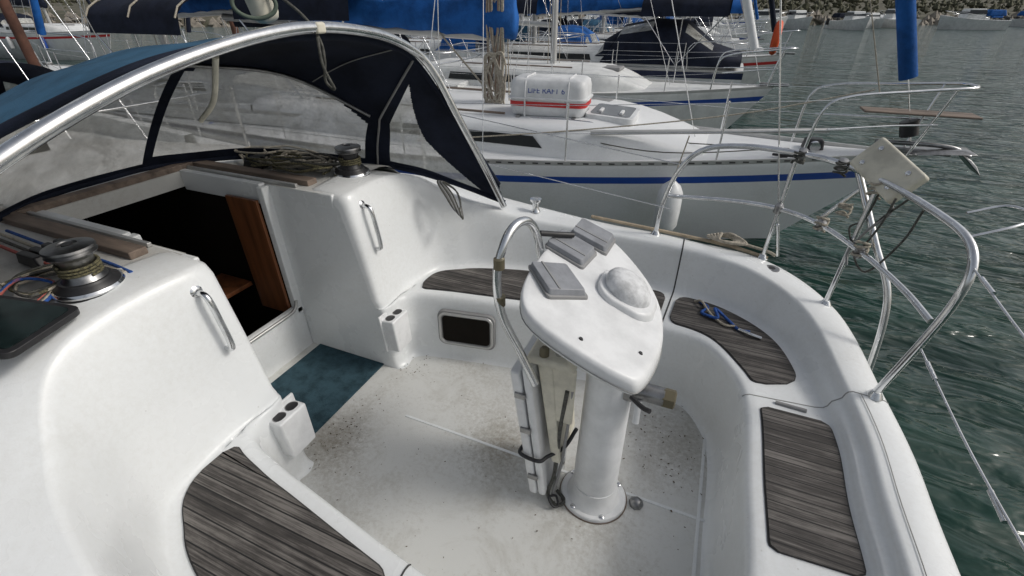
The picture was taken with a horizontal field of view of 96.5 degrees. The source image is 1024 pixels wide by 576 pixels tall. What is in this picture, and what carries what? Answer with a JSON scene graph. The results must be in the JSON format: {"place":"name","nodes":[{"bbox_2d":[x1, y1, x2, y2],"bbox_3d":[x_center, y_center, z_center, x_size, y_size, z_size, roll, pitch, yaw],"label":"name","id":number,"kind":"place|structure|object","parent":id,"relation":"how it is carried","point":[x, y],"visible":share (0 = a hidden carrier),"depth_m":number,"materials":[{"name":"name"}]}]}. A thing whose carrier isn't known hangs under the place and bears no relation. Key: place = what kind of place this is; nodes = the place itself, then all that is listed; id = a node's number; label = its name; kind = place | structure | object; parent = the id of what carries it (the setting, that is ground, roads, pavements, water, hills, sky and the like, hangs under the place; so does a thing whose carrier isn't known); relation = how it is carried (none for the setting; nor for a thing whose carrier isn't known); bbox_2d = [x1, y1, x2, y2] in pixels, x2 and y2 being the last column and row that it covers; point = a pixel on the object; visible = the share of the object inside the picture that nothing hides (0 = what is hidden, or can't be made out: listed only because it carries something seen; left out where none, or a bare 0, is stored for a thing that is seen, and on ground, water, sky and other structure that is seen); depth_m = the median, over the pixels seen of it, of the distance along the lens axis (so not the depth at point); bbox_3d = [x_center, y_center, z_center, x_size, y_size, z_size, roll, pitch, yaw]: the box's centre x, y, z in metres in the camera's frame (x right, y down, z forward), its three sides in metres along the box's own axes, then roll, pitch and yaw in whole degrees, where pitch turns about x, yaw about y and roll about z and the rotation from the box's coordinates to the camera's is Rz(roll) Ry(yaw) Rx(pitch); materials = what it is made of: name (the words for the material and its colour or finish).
{"place":"outdoors","nodes":[
{"label":"outdoors","id":0,"kind":"place"},
{"bbox_2d":[0,25,1023,575],"bbox_3d":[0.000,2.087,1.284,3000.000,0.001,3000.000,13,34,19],"label":"water","id":1,"kind":"structure","parent":0,"point":[972,349],"depth_m":5.37,"materials":[{"name":"green liquid"}]},
{"bbox_2d":[0,0,40,65],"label":"mooring pile","id":2,"kind":"object","parent":1,"relation":"in","point":[16,27],"depth_m":7.87,"materials":[{"name":"brown wood"}]},
{"bbox_2d":[0,0,110,59],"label":"moored sailboat","id":3,"kind":"object","parent":1,"relation":"on","point":[50,41],"visible":0.48,"depth_m":24.40,"materials":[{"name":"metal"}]},
{"bbox_2d":[6,27,34,29],"bbox_3d":[-26.431,-13.979,24.624,2.750,0.142,0.010,11,33,17],"label":"cabin window","id":4,"kind":"structure","parent":3,"relation":"in","point":[7,28],"depth_m":24.48,"materials":[{"name":"glass"}]},
{"bbox_2d":[0,0,213,219],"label":"moored sailboat","id":5,"kind":"object","parent":1,"relation":"on","point":[14,73],"visible":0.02,"depth_m":5.58,"materials":[{"name":"blue paint"}]},
{"bbox_2d":[229,21,238,34],"bbox_3d":[-6.806,-5.729,11.603,0.160,3.800,0.160,13,34,19],"label":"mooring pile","id":6,"kind":"object","parent":1,"relation":"in","point":[233,27],"depth_m":11.15,"materials":[{"name":"brown wood"}]},
{"bbox_2d":[24,0,481,115],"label":"moored sailboat","id":7,"kind":"object","parent":1,"relation":"on","point":[326,10],"visible":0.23,"depth_m":7.50,"materials":[{"name":"white plastic"}]},
{"bbox_2d":[173,17,491,86],"bbox_3d":[-5.248,-9.435,9.567,9.806,12.157,3.565,13,34,19],"label":"moored sailboat","id":8,"kind":"object","parent":1,"relation":"on","point":[187,25],"visible":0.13,"depth_m":11.20,"materials":[{"name":"plastic"}]},
{"bbox_2d":[0,0,960,575],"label":"sailboat","id":9,"kind":"object","parent":1,"relation":"on","point":[140,406],"visible":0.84,"depth_m":2.17,"materials":[{"name":"white plastic"}]},
{"bbox_2d":[0,295,79,359],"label":"cockpit display","id":10,"kind":"object","parent":9,"relation":"attached to","point":[26,324],"visible":1,"depth_m":1.48,"materials":[{"name":"black glass"}]},
{"bbox_2d":[16,238,64,267],"bbox_3d":[-1.912,-0.144,1.894,0.175,0.055,0.161,13,34,19],"label":"rope clutch","id":11,"kind":"object","parent":9,"relation":"on","point":[32,257],"visible":0.4,"depth_m":1.83,"materials":[{"name":"black plastic"}]},
{"bbox_2d":[0,229,132,301],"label":"rope pile","id":12,"kind":"object","parent":9,"relation":"on","point":[38,273],"visible":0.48,"depth_m":1.72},
{"bbox_2d":[39,237,125,303],"bbox_3d":[-1.583,-0.079,1.672,0.222,0.186,0.222,13,34,19],"label":"winch","id":13,"kind":"object","parent":9,"relation":"on","point":[83,272],"visible":0.99,"depth_m":1.64,"materials":[{"name":"silver metal"}]},
{"bbox_2d":[190,286,235,350],"bbox_3d":[-1.243,0.143,1.919,0.114,0.339,0.064,13,34,19],"label":"grab handle","id":14,"kind":"object","parent":9,"relation":"attached to","point":[196,291],"visible":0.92,"depth_m":1.88,"materials":[{"name":"silver metal"}]},
{"bbox_2d":[0,21,506,221],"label":"sprayhood","id":15,"kind":"object","parent":9,"relation":"attached to","point":[380,97],"visible":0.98,"depth_m":2.56,"materials":[{"name":"blue fabric"}]},
{"bbox_2d":[243,154,269,168],"bbox_3d":[-1.678,-0.841,3.010,0.157,0.078,0.114,13,34,19],"label":"rope clutch","id":16,"kind":"object","parent":9,"relation":"on","point":[247,163],"visible":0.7,"depth_m":2.98,"materials":[{"name":"black plastic"}]},
{"bbox_2d":[234,149,340,174],"bbox_3d":[-1.472,-0.847,2.993,0.950,0.093,0.363,13,34,19],"label":"rope pile","id":17,"kind":"object","parent":9,"relation":"on","point":[313,161],"visible":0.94,"depth_m":2.89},
{"bbox_2d":[269,393,315,457],"bbox_3d":[-1.101,0.696,2.285,0.114,0.270,0.190,13,34,19],"label":"drink holder","id":18,"kind":"object","parent":9,"relation":"attached to","point":[290,423],"visible":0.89,"depth_m":2.25,"materials":[{"name":"white plastic"}]},
{"bbox_2d":[271,344,383,432],"bbox_3d":[-1.282,0.643,2.948,0.560,0.010,0.740,13,34,19],"label":"floor mat","id":19,"kind":"object","parent":9,"relation":"on","point":[324,383],"visible":0.56,"depth_m":3.01,"materials":[{"name":"teal carpet"}]},
{"bbox_2d":[334,143,369,177],"bbox_3d":[-1.005,-0.793,2.832,0.222,0.186,0.222,13,34,19],"label":"winch","id":20,"kind":"object","parent":9,"relation":"on","point":[351,165],"visible":0.99,"depth_m":2.79,"materials":[{"name":"silver metal"}]},
{"bbox_2d":[359,201,382,250],"bbox_3d":[-0.837,-0.359,2.735,0.114,0.339,0.064,13,34,19],"label":"grab handle","id":21,"kind":"object","parent":9,"relation":"attached to","point":[362,205],"visible":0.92,"depth_m":2.70,"materials":[{"name":"silver metal"}]},
{"bbox_2d":[378,309,411,351],"bbox_3d":[-0.754,0.267,2.982,0.114,0.270,0.190,13,34,19],"label":"drink holder","id":22,"kind":"object","parent":9,"relation":"attached to","point":[395,330],"visible":0.93,"depth_m":2.93,"materials":[{"name":"white plastic"}]},
{"bbox_2d":[437,180,463,219],"bbox_3d":[-0.409,-0.584,3.040,0.156,0.261,0.104,-8,33,-13],"label":"rope coil","id":23,"kind":"object","parent":9,"relation":"hanging from","point":[447,192],"visible":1,"depth_m":3.02,"materials":[{"name":"grey fabric"}]},
{"bbox_2d":[437,309,495,349],"bbox_3d":[-0.306,0.280,3.085,0.400,0.271,0.046,7,32,11],"label":"frame","id":24,"kind":"object","parent":9,"relation":"on","point":[491,318],"visible":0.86,"depth_m":3.03,"materials":[{"name":"grey plastic"}]},
{"bbox_2d":[438,312,492,348],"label":"bright trim","id":25,"kind":"structure","parent":24,"relation":"attached to","point":[469,317],"depth_m":3.05,"materials":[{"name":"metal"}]},
{"bbox_2d":[442,316,489,345],"bbox_3d":[-0.309,0.287,3.072,0.330,0.200,0.017,7,32,11],"label":"pane","id":26,"kind":"object","parent":24,"relation":"attached to","point":[466,330],"visible":1,"depth_m":3.07,"materials":[{"name":"black plastic"}]},
{"bbox_2d":[307,355,704,571],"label":"leaf litter","id":27,"kind":"object","parent":9,"relation":"on","point":[505,417],"visible":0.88,"depth_m":2.58,"materials":[{"name":"brown plant"}]},
{"bbox_2d":[530,197,541,212],"bbox_3d":[0.174,-0.609,3.352,0.084,0.104,0.084,13,34,19],"label":"deck vent","id":28,"kind":"object","parent":9,"relation":"on","point":[535,201],"visible":1,"depth_m":3.33,"materials":[{"name":"silver metal"}]},
{"bbox_2d":[510,334,577,507],"bbox_3d":[0.184,0.589,2.150,0.285,0.937,0.374,13,34,19],"label":"folding cockpit table","id":29,"kind":"object","parent":9,"relation":"on","point":[545,412],"visible":0.95,"depth_m":1.99,"materials":[{"name":"white plastic"}]},
{"bbox_2d":[492,216,676,524],"bbox_3d":[0.371,0.397,1.998,0.683,1.431,0.796,23,38,32],"label":"steering pedestal","id":30,"kind":"object","parent":9,"relation":"on","point":[589,305],"visible":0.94,"depth_m":1.74,"materials":[{"name":"white plastic"}]},
{"bbox_2d":[629,496,642,509],"bbox_3d":[0.614,1.057,2.257,0.065,0.034,0.065,0,32,0],"label":"deck drain","id":31,"kind":"object","parent":9,"relation":"on","point":[635,502],"visible":1,"depth_m":2.24,"materials":[{"name":"metal"}]},
{"bbox_2d":[694,299,761,339],"bbox_3d":[1.270,0.185,2.752,0.116,0.048,0.468,-16,35,-24],"label":"blue line with snap","id":32,"kind":"object","parent":9,"relation":"on","point":[728,320],"visible":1,"depth_m":2.76,"materials":[{"name":"fabric"}]},
{"bbox_2d":[706,232,775,256],"bbox_3d":[1.511,-0.294,3.031,0.439,0.084,0.108,24,39,33],"label":"mooring rope","id":33,"kind":"object","parent":9,"relation":"attached to","point":[738,240],"visible":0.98,"depth_m":3.05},
{"bbox_2d":[767,265,779,271],"bbox_3d":[1.627,-0.123,2.863,0.090,0.009,0.090,13,34,19],"label":"deck filler cap","id":34,"kind":"object","parent":9,"relation":"on","point":[773,268],"visible":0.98,"depth_m":2.85,"materials":[{"name":"metal"}]},
{"bbox_2d":[650,0,1023,401],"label":"stern pushpit rail","id":35,"kind":"object","parent":9,"relation":"attached to","point":[962,232],"visible":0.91,"depth_m":2.28,"materials":[{"name":"silver metal"}]},
{"bbox_2d":[790,151,924,272],"bbox_3d":[1.716,-0.385,2.368,0.128,0.479,0.807,-6,32,-10],"label":"rope lashing","id":36,"kind":"object","parent":35,"relation":"attached to","point":[880,221],"visible":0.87,"depth_m":2.26,"materials":[{"name":"grey fabric"}]},
{"bbox_2d":[850,138,928,203],"bbox_3d":[1.776,-0.557,2.165,0.126,0.246,0.347,-3,32,-4],"label":"outboard motor bracket","id":37,"kind":"object","parent":35,"relation":"attached to","point":[884,158],"visible":0.91,"depth_m":2.14,"materials":[{"name":"beige plastic"}]},
{"bbox_2d":[920,268,1023,550],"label":"safety line","id":38,"kind":"object","parent":35,"relation":"attached to","point":[1001,513],"visible":1,"depth_m":1.43,"materials":[{"name":"silver metal"}]},
{"bbox_2d":[408,15,577,42],"bbox_3d":[-2.080,-12.943,15.268,9.806,12.157,3.565,13,34,19],"label":"moored sailboat","id":39,"kind":"object","parent":1,"relation":"on","point":[525,29],"visible":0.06,"depth_m":17.13,"materials":[{"name":"blue paint"}]},
{"bbox_2d":[408,0,584,61],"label":"moored sailboat","id":40,"kind":"object","parent":1,"relation":"on","point":[444,45],"visible":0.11,"depth_m":12.67,"materials":[{"name":"plastic"}]},
{"bbox_2d":[411,15,622,42],"bbox_3d":[-0.365,-14.746,18.151,10.306,12.307,3.565,13,34,19],"label":"moored sailboat","id":41,"kind":"object","parent":1,"relation":"on","point":[565,21],"visible":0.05,"depth_m":18.85,"materials":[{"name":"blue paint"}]},
{"bbox_2d":[519,14,546,20],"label":"moored motorboat","id":42,"kind":"object","parent":1,"relation":"on","point":[525,15],"visible":0.04,"depth_m":53.79,"materials":[{"name":"plastic"}]},
{"bbox_2d":[84,0,982,238],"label":"moored sailboat","id":43,"kind":"object","parent":1,"relation":"on","point":[740,174],"visible":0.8,"depth_m":5.15,"materials":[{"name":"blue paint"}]},
{"bbox_2d":[406,123,540,147],"bbox_3d":[-0.709,-1.860,5.487,2.280,0.127,0.010,13,34,19],"label":"cabin window","id":44,"kind":"structure","parent":43,"relation":"in","point":[518,140],"depth_m":5.26,"materials":[{"name":"glass"}]},
{"bbox_2d":[508,72,592,119],"bbox_3d":[0.466,-2.282,5.443,0.950,0.473,0.600,9,33,14],"label":"life raft canister","id":45,"kind":"object","parent":43,"relation":"on","point":[540,92],"visible":0.97,"depth_m":5.22,"materials":[{"name":"white plastic"}]},
{"bbox_2d":[653,136,689,233],"bbox_3d":[1.662,-1.038,4.768,0.260,1.032,0.277,13,34,19],"label":"fender","id":46,"kind":"object","parent":43,"relation":"hanging from","point":[669,219],"visible":0.69,"depth_m":4.77,"materials":[{"name":"white plastic"}]},
{"bbox_2d":[544,15,577,19],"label":"moored motorboat","id":47,"kind":"object","parent":1,"relation":"on","point":[575,16],"visible":0.16,"depth_m":54.92,"materials":[{"name":"plastic"}]},
{"bbox_2d":[519,14,627,30],"bbox_3d":[1.119,-16.557,21.143,10.306,12.157,3.565,13,34,19],"label":"moored sailboat","id":48,"kind":"object","parent":1,"relation":"on","point":[579,22],"visible":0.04,"depth_m":21.76,"materials":[{"name":"plastic"}]},
{"bbox_2d":[411,0,748,83],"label":"moored sailboat","id":49,"kind":"object","parent":1,"relation":"on","point":[682,9],"visible":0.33,"depth_m":11.80,"materials":[{"name":"plastic"}]},
{"bbox_2d":[509,51,589,59],"bbox_3d":[0.964,-6.448,12.669,2.500,0.142,0.010,13,34,19],"label":"cabin window","id":50,"kind":"structure","parent":49,"relation":"in","point":[562,55],"depth_m":12.51,"materials":[{"name":"glass"}]},
{"bbox_2d":[600,18,741,67],"bbox_3d":[4.339,-6.593,12.149,3.400,1.000,2.400,13,34,19],"label":"navy cockpit tent","id":51,"kind":"object","parent":49,"relation":"on","point":[690,35],"visible":0.84,"depth_m":11.45,"materials":[{"name":"fabric"}]},
{"bbox_2d":[524,16,650,27],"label":"moored sailboat","id":52,"kind":"object","parent":1,"relation":"on","point":[615,20],"visible":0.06,"depth_m":24.60,"materials":[{"name":"white plastic"}]},
{"bbox_2d":[582,15,598,18],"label":"moored motorboat","id":53,"kind":"object","parent":1,"relation":"on","point":[586,17],"visible":0.06,"depth_m":60.70,"materials":[{"name":"plastic"}]},
{"bbox_2d":[424,0,798,128],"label":"moored sailboat","id":54,"kind":"object","parent":1,"relation":"on","point":[655,90],"visible":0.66,"depth_m":9.05,"materials":[{"name":"blue paint"}]},
{"bbox_2d":[449,71,517,81],"bbox_3d":[-0.197,-4.432,9.641,2.625,0.142,0.010,13,34,19],"label":"cabin window","id":55,"kind":"structure","parent":54,"relation":"in","point":[454,75],"depth_m":9.91,"materials":[{"name":"glass"}]},
{"bbox_2d":[565,15,743,39],"bbox_3d":[6.795,-17.059,21.960,9.806,12.157,3.565,13,34,19],"label":"moored sailboat","id":56,"kind":"object","parent":1,"relation":"on","point":[692,19],"visible":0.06,"depth_m":23.10,"materials":[{"name":"plastic"}]},
{"bbox_2d":[548,17,767,41],"bbox_3d":[6.060,-15.288,19.079,10.306,12.157,3.565,13,34,19],"label":"moored sailboat","id":57,"kind":"object","parent":1,"relation":"on","point":[594,22],"visible":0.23,"depth_m":21.09,"materials":[{"name":"plastic"}]},
{"bbox_2d":[519,0,800,83],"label":"moored sailboat","id":58,"kind":"object","parent":1,"relation":"on","point":[763,60],"visible":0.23,"depth_m":14.64,"materials":[{"name":"plastic"}]},
{"bbox_2d":[769,20,783,54],"bbox_3d":[5.987,-5.671,10.364,0.140,0.700,0.700,13,34,19],"label":"flag","id":59,"kind":"object","parent":58,"relation":"attached to","point":[775,40],"visible":0.78,"depth_m":10.14,"materials":[{"name":"orange fabric"}]},
{"bbox_2d":[590,15,744,32],"bbox_3d":[10.023,-20.440,27.455,10.306,12.157,3.565,13,34,19],"label":"moored sailboat","id":60,"kind":"object","parent":1,"relation":"on","point":[706,19],"visible":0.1,"depth_m":28.03,"materials":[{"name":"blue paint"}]},
{"bbox_2d":[588,0,768,53],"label":"moored sailboat","id":61,"kind":"object","parent":1,"relation":"on","point":[736,7],"visible":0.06,"depth_m":16.61,"materials":[{"name":"blue paint"}]},
{"bbox_2d":[595,0,767,39],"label":"moored sailboat","id":62,"kind":"object","parent":1,"relation":"on","point":[713,31],"visible":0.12,"depth_m":25.15,"materials":[{"name":"blue paint"}]},
{"bbox_2d":[641,16,760,31],"bbox_3d":[11.832,-22.144,30.224,10.306,12.157,3.765,13,34,19],"label":"moored sailboat","id":63,"kind":"object","parent":1,"relation":"on","point":[724,24],"visible":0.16,"depth_m":31.08,"materials":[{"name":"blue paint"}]},
{"bbox_2d":[665,14,754,24],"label":"moored sailboat","id":64,"kind":"object","parent":1,"relation":"on","point":[714,21],"visible":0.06,"depth_m":39.82,"materials":[{"name":"white paint"}]},
{"bbox_2d":[671,15,754,27],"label":"moored sailboat","id":65,"kind":"object","parent":1,"relation":"on","point":[713,23],"visible":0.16,"depth_m":34.78,"materials":[{"name":"white plastic"}]},
{"bbox_2d":[675,11,755,23],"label":"moored sailboat","id":66,"kind":"object","parent":1,"relation":"on","point":[724,19],"visible":0.1,"depth_m":44.90,"materials":[{"name":"white paint"}]},
{"bbox_2d":[726,10,787,29],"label":"moored motorboat","id":67,"kind":"object","parent":1,"relation":"on","point":[764,14],"visible":0.41,"depth_m":56.11,"materials":[{"name":"plastic"}]},
{"bbox_2d":[737,9,787,18],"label":"moored motorboat","id":68,"kind":"object","parent":1,"relation":"on","point":[777,11],"visible":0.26,"depth_m":60.64,"materials":[{"name":"plastic"}]},
{"bbox_2d":[783,10,813,28],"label":"moored motorboat","id":69,"kind":"object","parent":1,"relation":"on","point":[797,19],"visible":0.69,"depth_m":58.86,"materials":[{"name":"plastic"}]},
{"bbox_2d":[829,11,870,30],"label":"moored motorboat","id":70,"kind":"object","parent":1,"relation":"on","point":[854,20],"visible":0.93,"depth_m":56.34,"materials":[{"name":"plastic"}]},
{"bbox_2d":[824,13,875,27],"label":"moored motorboat","id":71,"kind":"object","parent":1,"relation":"on","point":[840,15],"visible":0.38,"depth_m":61.29,"materials":[{"name":"plastic"}]},
{"bbox_2d":[865,13,885,27],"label":"moored motorboat","id":72,"kind":"object","parent":1,"relation":"on","point":[878,22],"visible":0.41,"depth_m":61.45,"materials":[{"name":"plastic"}]},
{"bbox_2d":[880,9,921,27],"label":"moored motorboat","id":73,"kind":"object","parent":1,"relation":"on","point":[890,19],"visible":0.36,"depth_m":62.30,"materials":[{"name":"plastic"}]},
{"bbox_2d":[937,9,1011,29],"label":"moored motorboat","id":74,"kind":"object","parent":1,"relation":"on","point":[969,19],"visible":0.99,"depth_m":56.65,"materials":[{"name":"plastic"}]},
{"bbox_2d":[985,16,1003,19],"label":"moored motorboat","id":75,"kind":"object","parent":1,"relation":"on","point":[989,17],"visible":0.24,"depth_m":60.55,"materials":[{"name":"plastic"}]},
{"bbox_2d":[1009,11,1023,26],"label":"moored motorboat","id":76,"kind":"object","parent":1,"relation":"on","point":[1016,22],"visible":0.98,"depth_m":65.88,"materials":[{"name":"plastic"}]},
{"bbox_2d":[0,0,1023,25],"bbox_3d":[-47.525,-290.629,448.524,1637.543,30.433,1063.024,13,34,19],"label":"hills","id":77,"kind":"structure","parent":0,"point":[60,11],"depth_m":81.14,"materials":[{"name":"green plant"}]},
{"bbox_2d":[1,9,1023,26],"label":"shore rocks","id":78,"kind":"object","parent":77,"relation":"on","point":[931,19],"visible":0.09,"depth_m":70.63,"materials":[{"name":"grey stone"}]},
{"bbox_2d":[23,0,1023,14],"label":"shore bushes","id":79,"kind":"object","parent":77,"relation":"on","point":[924,7],"visible":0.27,"depth_m":88.00,"materials":[{"name":"green plant"}]}
]}

